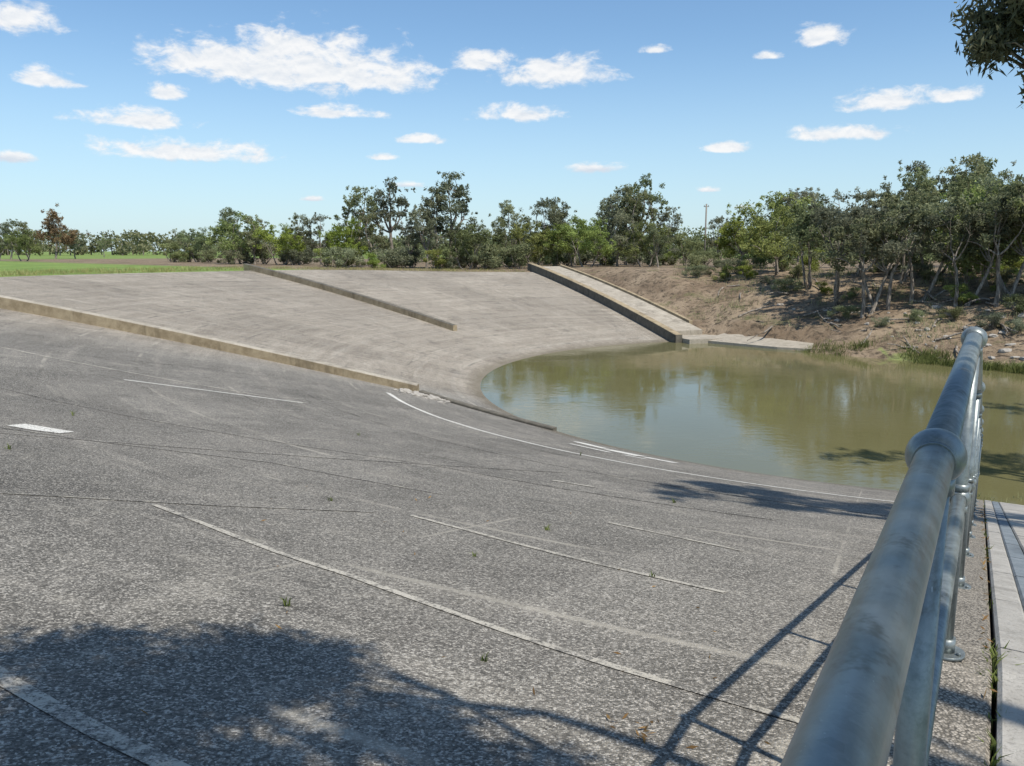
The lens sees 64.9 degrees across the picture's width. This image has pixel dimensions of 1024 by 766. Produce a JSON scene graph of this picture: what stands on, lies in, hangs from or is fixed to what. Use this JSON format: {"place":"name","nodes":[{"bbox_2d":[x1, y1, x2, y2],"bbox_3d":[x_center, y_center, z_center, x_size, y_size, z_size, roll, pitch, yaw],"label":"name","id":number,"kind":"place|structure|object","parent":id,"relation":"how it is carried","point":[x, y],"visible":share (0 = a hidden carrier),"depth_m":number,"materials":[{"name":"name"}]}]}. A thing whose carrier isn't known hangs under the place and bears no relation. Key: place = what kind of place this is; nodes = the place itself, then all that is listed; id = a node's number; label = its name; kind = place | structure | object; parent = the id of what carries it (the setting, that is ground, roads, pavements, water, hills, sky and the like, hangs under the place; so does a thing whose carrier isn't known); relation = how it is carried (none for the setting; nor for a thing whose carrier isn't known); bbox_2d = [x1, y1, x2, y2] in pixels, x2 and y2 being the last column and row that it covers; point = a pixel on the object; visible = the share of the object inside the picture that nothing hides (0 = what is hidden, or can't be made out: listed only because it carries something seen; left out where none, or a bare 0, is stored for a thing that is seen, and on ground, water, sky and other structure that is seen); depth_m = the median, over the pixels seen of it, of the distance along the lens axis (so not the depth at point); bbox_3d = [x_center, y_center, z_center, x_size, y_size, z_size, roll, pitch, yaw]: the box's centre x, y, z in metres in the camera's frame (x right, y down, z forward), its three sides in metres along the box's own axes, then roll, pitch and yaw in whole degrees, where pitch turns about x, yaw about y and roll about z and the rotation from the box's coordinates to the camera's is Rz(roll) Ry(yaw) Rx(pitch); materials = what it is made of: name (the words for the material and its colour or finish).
{"place":"outdoors","nodes":[
{"label":"outdoors","id":0,"kind":"place"},
{"bbox_2d":[0,265,525,276],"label":"crest grass","id":1,"kind":"structure","parent":0,"point":[83,271],"depth_m":56.74,"materials":[{"name":"green plant"}]},
{"bbox_2d":[0,251,1023,365],"bbox_3d":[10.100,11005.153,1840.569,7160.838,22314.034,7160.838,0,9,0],"label":"ground","id":2,"kind":"structure","parent":0,"point":[664,286],"depth_m":52.16,"materials":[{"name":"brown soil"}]},
{"bbox_2d":[0,229,42,260],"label":"wattle tree","id":3,"kind":"object","parent":2,"relation":"on","point":[21,240],"visible":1,"depth_m":115.85,"materials":[{"name":"green plant"}]},
{"bbox_2d":[33,203,90,258],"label":"gum tree","id":4,"kind":"object","parent":2,"relation":"on","point":[51,227],"visible":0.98,"depth_m":147.74,"materials":[{"name":"brown plant"}]},
{"bbox_2d":[158,241,188,261],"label":"shrub","id":5,"kind":"object","parent":2,"relation":"on","point":[176,255],"visible":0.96,"depth_m":104.22,"materials":[{"name":"green plant"}]},
{"bbox_2d":[173,227,220,261],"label":"wattle tree","id":6,"kind":"object","parent":2,"relation":"on","point":[197,239],"visible":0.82,"depth_m":105.97,"materials":[{"name":"green plant"}]},
{"bbox_2d":[202,211,269,263],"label":"wattle tree","id":7,"kind":"object","parent":2,"relation":"on","point":[220,233],"visible":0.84,"depth_m":92.97,"materials":[{"name":"green plant"}]},
{"bbox_2d":[237,214,271,263],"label":"gum tree","id":8,"kind":"object","parent":2,"relation":"on","point":[250,233],"visible":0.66,"depth_m":92.14,"materials":[{"name":"green plant"}]},
{"bbox_2d":[253,243,286,263],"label":"shrub","id":9,"kind":"object","parent":2,"relation":"on","point":[261,255],"visible":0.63,"depth_m":93.21,"materials":[{"name":"green plant"}]},
{"bbox_2d":[251,223,306,264],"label":"wattle tree","id":10,"kind":"object","parent":2,"relation":"on","point":[286,236],"visible":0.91,"depth_m":88.09,"materials":[{"name":"green plant"}]},
{"bbox_2d":[282,213,313,264],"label":"gum tree","id":11,"kind":"object","parent":2,"relation":"on","point":[303,232],"visible":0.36,"depth_m":89.98,"materials":[{"name":"green plant"}]},
{"bbox_2d":[291,212,336,264],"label":"gum tree","id":12,"kind":"object","parent":2,"relation":"on","point":[309,243],"visible":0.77,"depth_m":88.47,"materials":[{"name":"green plant"}]},
{"bbox_2d":[320,246,365,267],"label":"shrub","id":13,"kind":"object","parent":2,"relation":"on","point":[340,261],"visible":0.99,"depth_m":76.59,"materials":[{"name":"green plant"}]},
{"bbox_2d":[318,217,372,258],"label":"wattle tree","id":14,"kind":"object","parent":2,"relation":"on","point":[348,234],"visible":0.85,"depth_m":81.25,"materials":[{"name":"green plant"}]},
{"bbox_2d":[329,185,378,266],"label":"gum tree","id":15,"kind":"object","parent":2,"relation":"on","point":[354,200],"visible":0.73,"depth_m":84.36,"materials":[{"name":"green plant"}]},
{"bbox_2d":[352,209,396,266],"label":"gum tree","id":16,"kind":"object","parent":2,"relation":"on","point":[365,222],"visible":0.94,"depth_m":81.88,"materials":[{"name":"green plant"}]},
{"bbox_2d":[353,176,416,250],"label":"gum tree","id":17,"kind":"object","parent":2,"relation":"on","point":[399,201],"visible":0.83,"depth_m":87.61,"materials":[{"name":"green plant"}]},
{"bbox_2d":[371,245,413,267],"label":"shrub","id":18,"kind":"object","parent":2,"relation":"on","point":[395,259],"visible":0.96,"depth_m":79.70,"materials":[{"name":"green plant"}]},
{"bbox_2d":[384,208,429,267],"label":"gum tree","id":19,"kind":"object","parent":2,"relation":"on","point":[408,241],"visible":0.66,"depth_m":82.02,"materials":[{"name":"green plant"}]},
{"bbox_2d":[0,229,835,255],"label":"distant tree line","id":20,"kind":"object","parent":2,"relation":"on","point":[143,245],"visible":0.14,"depth_m":281.77,"materials":[{"name":"green plant"}]},
{"bbox_2d":[407,204,448,268],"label":"gum tree","id":21,"kind":"object","parent":2,"relation":"on","point":[429,228],"visible":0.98,"depth_m":78.91,"materials":[{"name":"green plant"}]},
{"bbox_2d":[410,186,457,267],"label":"gum tree","id":22,"kind":"object","parent":2,"relation":"on","point":[427,204],"visible":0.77,"depth_m":80.13,"materials":[{"name":"green plant"}]},
{"bbox_2d":[421,248,449,268],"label":"shrub","id":23,"kind":"object","parent":2,"relation":"on","point":[440,262],"visible":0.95,"depth_m":77.87,"materials":[{"name":"green plant"}]},
{"bbox_2d":[425,171,482,267],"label":"gum tree","id":24,"kind":"object","parent":2,"relation":"on","point":[458,193],"visible":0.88,"depth_m":80.69,"materials":[{"name":"green plant"}]},
{"bbox_2d":[441,221,497,268],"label":"wattle tree","id":25,"kind":"object","parent":2,"relation":"on","point":[466,238],"visible":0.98,"depth_m":78.61,"materials":[{"name":"green plant"}]},
{"bbox_2d":[0,270,949,765],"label":"spillway apron","id":26,"kind":"object","parent":2,"relation":"on","point":[118,612],"visible":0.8,"depth_m":6.55,"materials":[{"name":"concrete"}]},
{"bbox_2d":[0,666,190,765],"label":"mortar joint","id":27,"kind":"object","parent":26,"relation":"on","point":[83,723],"visible":1,"depth_m":3.15,"materials":[{"name":"white paint"}]},
{"bbox_2d":[0,492,372,511],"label":"mortar joint","id":28,"kind":"object","parent":26,"relation":"on","point":[181,503],"visible":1,"depth_m":7.52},
{"bbox_2d":[0,295,418,390],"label":"divider wall","id":29,"kind":"structure","parent":26,"relation":"on","point":[55,311],"depth_m":28.00,"materials":[{"name":"concrete"}]},
{"bbox_2d":[0,427,441,493],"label":"mortar joint","id":30,"kind":"object","parent":26,"relation":"on","point":[229,457],"visible":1,"depth_m":10.68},
{"bbox_2d":[0,432,566,472],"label":"mortar joint","id":31,"kind":"object","parent":26,"relation":"on","point":[267,453],"visible":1,"depth_m":11.40,"materials":[{"name":"grey concrete"}]},
{"bbox_2d":[243,263,456,330],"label":"divider wall","id":32,"kind":"structure","parent":26,"relation":"on","point":[369,300],"depth_m":49.57,"materials":[{"name":"concrete"}]},
{"bbox_2d":[0,387,773,519],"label":"mortar joint","id":33,"kind":"object","parent":26,"relation":"on","point":[374,456],"visible":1,"depth_m":12.53,"materials":[{"name":"grey concrete"}]},
{"bbox_2d":[153,504,799,722],"bbox_3d":[-0.939,1.339,5.447,6.008,0.165,0.147,7,12,38],"label":"mortar joint","id":34,"kind":"object","parent":26,"relation":"on","point":[659,679],"visible":0.96,"depth_m":4.60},
{"bbox_2d":[419,390,556,430],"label":"apron kerb","id":35,"kind":"structure","parent":26,"relation":"on","point":[506,416],"depth_m":25.62,"materials":[{"name":"concrete"}]},
{"bbox_2d":[5,411,1023,765],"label":"weeds","id":36,"kind":"object","parent":26,"relation":"on","point":[993,653],"visible":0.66,"depth_m":2.71,"materials":[{"name":"green plant"}]},
{"bbox_2d":[89,496,998,748],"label":"leaf litter","id":37,"kind":"object","parent":26,"relation":"on","point":[644,735],"visible":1,"depth_m":3.50,"materials":[{"name":"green plant"}]},
{"bbox_2d":[450,336,651,398],"bbox_3d":[1.389,-1.307,39.906,4.692,0.105,23.552,5,10,26],"label":"mortar joint","id":38,"kind":"object","parent":26,"relation":"on","point":[455,374],"visible":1,"depth_m":39.56,"materials":[{"name":"grey concrete"}]},
{"bbox_2d":[410,515,725,592],"bbox_3d":[0.271,1.441,6.995,3.301,0.103,0.121,7,12,38],"label":"mortar joint","id":39,"kind":"object","parent":26,"relation":"on","point":[677,581],"visible":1,"depth_m":6.76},
{"bbox_2d":[386,392,893,501],"bbox_3d":[1.223,1.337,19.301,1.853,0.105,16.696,-9,13,-44],"label":"painted line","id":40,"kind":"object","parent":26,"relation":"on","point":[392,395],"visible":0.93,"depth_m":18.30,"materials":[{"name":"white paint"}]},
{"bbox_2d":[467,244,506,268],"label":"shrub","id":41,"kind":"object","parent":2,"relation":"on","point":[486,259],"visible":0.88,"depth_m":78.76,"materials":[{"name":"green plant"}]},
{"bbox_2d":[478,219,522,267],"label":"gum tree","id":42,"kind":"object","parent":2,"relation":"on","point":[502,225],"visible":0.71,"depth_m":80.59,"materials":[{"name":"green plant"}]},
{"bbox_2d":[490,243,533,268],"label":"shrub","id":43,"kind":"object","parent":2,"relation":"on","point":[523,251],"visible":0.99,"depth_m":77.13,"materials":[{"name":"green plant"}]},
{"bbox_2d":[488,200,535,265],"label":"gum tree","id":44,"kind":"object","parent":2,"relation":"on","point":[509,208],"visible":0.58,"depth_m":81.92,"materials":[{"name":"green plant"}]},
{"bbox_2d":[509,221,563,264],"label":"wattle tree","id":45,"kind":"object","parent":2,"relation":"on","point":[537,236],"visible":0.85,"depth_m":78.34,"materials":[{"name":"green plant"}]},
{"bbox_2d":[524,197,562,263],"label":"gum tree","id":46,"kind":"object","parent":2,"relation":"on","point":[549,204],"visible":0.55,"depth_m":86.23,"materials":[{"name":"green plant"}]},
{"bbox_2d":[540,214,599,265],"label":"wattle tree","id":47,"kind":"object","parent":2,"relation":"on","point":[568,249],"visible":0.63,"depth_m":76.69,"materials":[{"name":"green plant"}]},
{"bbox_2d":[554,217,617,266],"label":"wattle tree","id":48,"kind":"object","parent":2,"relation":"on","point":[591,232],"visible":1,"depth_m":74.24,"materials":[{"name":"green plant"}]},
{"bbox_2d":[528,263,681,342],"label":"training wall","id":49,"kind":"structure","parent":2,"relation":"on","point":[655,326],"depth_m":55.76,"materials":[{"name":"concrete"}]},
{"bbox_2d":[600,192,631,255],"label":"gum tree","id":50,"kind":"object","parent":2,"relation":"on","point":[614,198],"visible":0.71,"depth_m":79.96,"materials":[{"name":"green plant"}]},
{"bbox_2d":[542,266,701,334],"bbox_3d":[6.936,-6.005,60.800,2.360,5.124,23.600,-3,10,-19],"label":"boat ramp","id":51,"kind":"object","parent":2,"relation":"on","point":[677,324],"visible":0.37,"depth_m":56.27,"materials":[{"name":"concrete"}]},
{"bbox_2d":[609,211,641,266],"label":"gum tree","id":52,"kind":"object","parent":2,"relation":"on","point":[618,238],"visible":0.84,"depth_m":75.18,"materials":[{"name":"green plant"}]},
{"bbox_2d":[559,265,691,323],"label":"kerb wall","id":53,"kind":"structure","parent":2,"relation":"on","point":[638,297],"depth_m":58.92,"materials":[{"name":"concrete"}]},
{"bbox_2d":[613,181,651,264],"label":"gum tree","id":54,"kind":"object","parent":2,"relation":"on","point":[623,204],"visible":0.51,"depth_m":83.44,"materials":[{"name":"green plant"}]},
{"bbox_2d":[613,221,671,266],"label":"wattle tree","id":55,"kind":"object","parent":2,"relation":"on","point":[635,252],"visible":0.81,"depth_m":74.53,"materials":[{"name":"green plant"}]},
{"bbox_2d":[621,173,667,264],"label":"gum tree","id":56,"kind":"object","parent":2,"relation":"on","point":[647,182],"visible":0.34,"depth_m":85.80,"materials":[{"name":"green plant"}]},
{"bbox_2d":[616,187,673,264],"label":"gum tree","id":57,"kind":"object","parent":2,"relation":"on","point":[653,219],"visible":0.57,"depth_m":82.66,"materials":[{"name":"green plant"}]},
{"bbox_2d":[641,226,670,266],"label":"gum tree","id":58,"kind":"object","parent":2,"relation":"on","point":[658,241],"visible":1,"depth_m":72.98,"materials":[{"name":"green plant"}]},
{"bbox_2d":[653,206,682,263],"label":"gum tree","id":59,"kind":"object","parent":2,"relation":"on","point":[665,217],"visible":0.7,"depth_m":86.51,"materials":[{"name":"green plant"}]},
{"bbox_2d":[351,225,1023,264],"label":"distant tree line","id":60,"kind":"object","parent":2,"relation":"on","point":[423,253],"visible":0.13,"depth_m":111.17,"materials":[{"name":"green plant"}]},
{"bbox_2d":[668,231,707,265],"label":"wattle tree","id":61,"kind":"object","parent":2,"relation":"on","point":[678,240],"visible":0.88,"depth_m":78.79,"materials":[{"name":"green plant"}]},
{"bbox_2d":[682,334,722,343],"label":"landing slab","id":62,"kind":"structure","parent":2,"relation":"on","point":[697,339],"depth_m":47.99,"materials":[{"name":"concrete"}]},
{"bbox_2d":[706,215,732,263],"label":"gum tree","id":63,"kind":"object","parent":2,"relation":"on","point":[718,221],"visible":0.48,"depth_m":79.01,"materials":[{"name":"green plant"}]},
{"bbox_2d":[703,199,773,259],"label":"wattle tree","id":64,"kind":"object","parent":2,"relation":"on","point":[723,231],"visible":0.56,"depth_m":72.73,"materials":[{"name":"green plant"}]},
{"bbox_2d":[708,333,813,350],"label":"landing slab","id":65,"kind":"structure","parent":2,"relation":"on","point":[756,341],"depth_m":46.37,"materials":[{"name":"concrete"}]},
{"bbox_2d":[730,203,805,274],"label":"wattle tree","id":66,"kind":"object","parent":2,"relation":"on","point":[772,245],"visible":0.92,"depth_m":58.05,"materials":[{"name":"green plant"}]},
{"bbox_2d":[741,191,823,267],"bbox_3d":[22.441,-12.287,65.412,7.055,6.729,8.154,1,8,9],"label":"wattle tree","id":67,"kind":"object","parent":2,"relation":"on","point":[774,204],"visible":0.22,"depth_m":63.75,"materials":[{"name":"green plant"}]},
{"bbox_2d":[771,278,804,294],"bbox_3d":[18.281,-6.380,53.466,2.169,1.238,2.054,1,9,8],"label":"shrub","id":68,"kind":"object","parent":2,"relation":"on","point":[779,282],"visible":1,"depth_m":53.07,"materials":[{"name":"green plant"}]},
{"bbox_2d":[775,187,828,264],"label":"gum tree","id":69,"kind":"object","parent":2,"relation":"on","point":[797,196],"visible":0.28,"depth_m":63.03,"materials":[{"name":"green plant"}]},
{"bbox_2d":[778,193,835,288],"bbox_3d":[19.372,-9.280,53.407,4.406,6.419,5.626,5,10,27],"label":"river tree","id":70,"kind":"object","parent":2,"relation":"on","point":[804,229],"visible":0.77,"depth_m":52.41,"materials":[{"name":"green plant"}]},
{"bbox_2d":[827,304,860,320],"bbox_3d":[19.299,-4.054,46.651,1.808,1.038,1.711,-6,11,-31],"label":"shrub","id":71,"kind":"object","parent":2,"relation":"on","point":[851,308],"visible":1,"depth_m":46.31,"materials":[{"name":"green plant"}]},
{"bbox_2d":[808,191,885,305],"bbox_3d":[20.043,-7.847,48.047,4.744,6.998,7.142,4,10,22],"label":"river tree","id":72,"kind":"object","parent":2,"relation":"on","point":[823,213],"visible":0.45,"depth_m":47.75,"materials":[{"name":"green plant"}]},
{"bbox_2d":[843,187,884,275],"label":"gum tree","id":73,"kind":"object","parent":2,"relation":"on","point":[869,194],"visible":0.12,"depth_m":54.09,"materials":[{"name":"green plant"}]},
{"bbox_2d":[718,278,1023,359],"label":"fallen branches","id":74,"kind":"object","parent":2,"relation":"on","point":[918,301],"visible":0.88,"depth_m":46.08,"materials":[{"name":"brown wood"}]},
{"bbox_2d":[808,198,936,317],"bbox_3d":[20.905,-7.057,46.621,7.257,7.148,4.828,-4,10,-24],"label":"river tree","id":75,"kind":"object","parent":2,"relation":"on","point":[910,218],"visible":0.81,"depth_m":45.71,"materials":[{"name":"green plant"}]},
{"bbox_2d":[827,190,940,310],"bbox_3d":[20.405,-7.473,46.494,4.929,7.241,7.395,-9,13,-42],"label":"river tree","id":76,"kind":"object","parent":2,"relation":"on","point":[857,213],"visible":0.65,"depth_m":45.24,"materials":[{"name":"green plant"}]},
{"bbox_2d":[777,303,1023,360],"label":"bank rocks","id":77,"kind":"object","parent":2,"relation":"on","point":[1004,350],"visible":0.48,"depth_m":41.55,"materials":[{"name":"grey stone"}]},
{"bbox_2d":[868,175,953,283],"bbox_3d":[25.479,-9.801,52.243,7.390,7.270,4.938,-9,13,-43],"label":"river tree","id":78,"kind":"object","parent":2,"relation":"on","point":[915,196],"visible":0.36,"depth_m":51.19,"materials":[{"name":"green plant"}]},
{"bbox_2d":[890,166,943,263],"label":"gum tree","id":79,"kind":"object","parent":2,"relation":"on","point":[911,177],"visible":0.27,"depth_m":63.03,"materials":[{"name":"green plant"}]},
{"bbox_2d":[897,160,948,266],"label":"gum tree","id":80,"kind":"object","parent":2,"relation":"on","point":[920,165],"visible":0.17,"depth_m":73.78,"materials":[{"name":"green plant"}]},
{"bbox_2d":[887,499,991,765],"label":"training wall","id":81,"kind":"structure","parent":2,"relation":"on","point":[962,722],"depth_m":2.54,"materials":[{"name":"grey concrete"}]},
{"bbox_2d":[780,327,987,765],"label":"handrail","id":82,"kind":"object","parent":81,"relation":"on","point":[892,649],"visible":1,"depth_m":0.77,"materials":[{"name":"metal"}]},
{"bbox_2d":[871,182,1010,301],"bbox_3d":[24.307,-7.985,46.797,7.230,7.180,4.799,1,9,8],"label":"river tree","id":83,"kind":"object","parent":2,"relation":"on","point":[955,200],"visible":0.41,"depth_m":45.90,"materials":[{"name":"green plant"}]},
{"bbox_2d":[942,283,979,305],"bbox_3d":[25.075,-4.892,44.941,1.961,1.426,1.511,6,11,31],"label":"shrub","id":84,"kind":"object","parent":2,"relation":"on","point":[963,298],"visible":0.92,"depth_m":44.74,"materials":[{"name":"green plant"}]},
{"bbox_2d":[917,188,1023,306],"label":"river tree","id":85,"kind":"object","parent":2,"relation":"on","point":[970,227],"visible":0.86,"depth_m":44.11,"materials":[{"name":"green plant"}]},
{"bbox_2d":[939,152,1003,266],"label":"gum tree","id":86,"kind":"object","parent":2,"relation":"on","point":[978,157],"visible":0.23,"depth_m":73.47,"materials":[{"name":"green plant"}]},
{"bbox_2d":[939,162,1013,274],"bbox_3d":[28.999,-10.293,51.230,5.031,7.397,6.480,3,10,19],"label":"river tree","id":87,"kind":"object","parent":2,"relation":"on","point":[961,186],"visible":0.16,"depth_m":50.49,"materials":[{"name":"green plant"}]},
{"bbox_2d":[930,180,1023,284],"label":"wattle tree","id":88,"kind":"object","parent":2,"relation":"on","point":[966,280],"visible":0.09,"depth_m":47.47,"materials":[{"name":"green plant"}]},
{"bbox_2d":[934,191,1023,306],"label":"river tree","id":89,"kind":"object","parent":2,"relation":"on","point":[994,200],"visible":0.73,"depth_m":43.56,"materials":[{"name":"green plant"}]},
{"bbox_2d":[949,179,1023,293],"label":"wattle tree","id":90,"kind":"object","parent":2,"relation":"on","point":[974,260],"visible":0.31,"depth_m":45.11,"materials":[{"name":"green plant"}]},
{"bbox_2d":[950,0,1023,107],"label":"gum tree","id":91,"kind":"object","parent":2,"relation":"on","point":[997,36],"visible":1,"depth_m":9.90,"materials":[{"name":"green plant"}]},
{"bbox_2d":[971,312,1005,329],"bbox_3d":[24.395,-3.158,41.223,1.556,0.985,1.644,1,9,8],"label":"shrub","id":92,"kind":"object","parent":2,"relation":"on","point":[997,317],"visible":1,"depth_m":40.95,"materials":[{"name":"green plant"}]},
{"bbox_2d":[964,173,1023,286],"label":"gum tree","id":93,"kind":"object","parent":2,"relation":"on","point":[987,186],"visible":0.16,"depth_m":46.63,"materials":[{"name":"green plant"}]},
{"bbox_2d":[987,553,1012,589],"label":"path kerb","id":94,"kind":"structure","parent":2,"relation":"on","point":[999,563],"depth_m":5.44,"materials":[{"name":"concrete"}]},
{"bbox_2d":[988,571,1021,620],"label":"path kerb","id":95,"kind":"structure","parent":2,"relation":"on","point":[1002,586],"depth_m":4.36,"materials":[{"name":"concrete"}]},
{"bbox_2d":[990,648,1023,765],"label":"path kerb","id":96,"kind":"structure","parent":2,"relation":"on","point":[1008,732],"depth_m":2.41,"materials":[{"name":"concrete"}]},
{"bbox_2d":[990,599,1023,653],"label":"path kerb","id":97,"kind":"structure","parent":2,"relation":"on","point":[1007,622],"depth_m":3.34,"materials":[{"name":"concrete"}]},
{"bbox_2d":[999,174,1023,230],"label":"river tree","id":98,"kind":"object","parent":2,"relation":"on","point":[1014,189],"visible":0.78,"depth_m":42.16,"materials":[{"name":"green plant"}]},
{"bbox_2d":[1000,293,1023,313],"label":"shrub","id":99,"kind":"object","parent":2,"relation":"on","point":[1020,307],"visible":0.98,"depth_m":41.66,"materials":[{"name":"green plant"}]},
{"bbox_2d":[0,0,1023,250],"label":"sky","id":100,"kind":"structure","parent":0,"point":[157,116],"materials":[{"name":"blue"}]},
{"bbox_2d":[480,342,1023,504],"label":"water","id":101,"kind":"structure","parent":0,"point":[841,420],"depth_m":28.36,"materials":[{"name":"green liquid"}]},
{"bbox_2d":[796,337,1023,373],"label":"reeds","id":102,"kind":"object","parent":101,"relation":"in","point":[996,366],"visible":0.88,"depth_m":39.58,"materials":[{"name":"green plant"}]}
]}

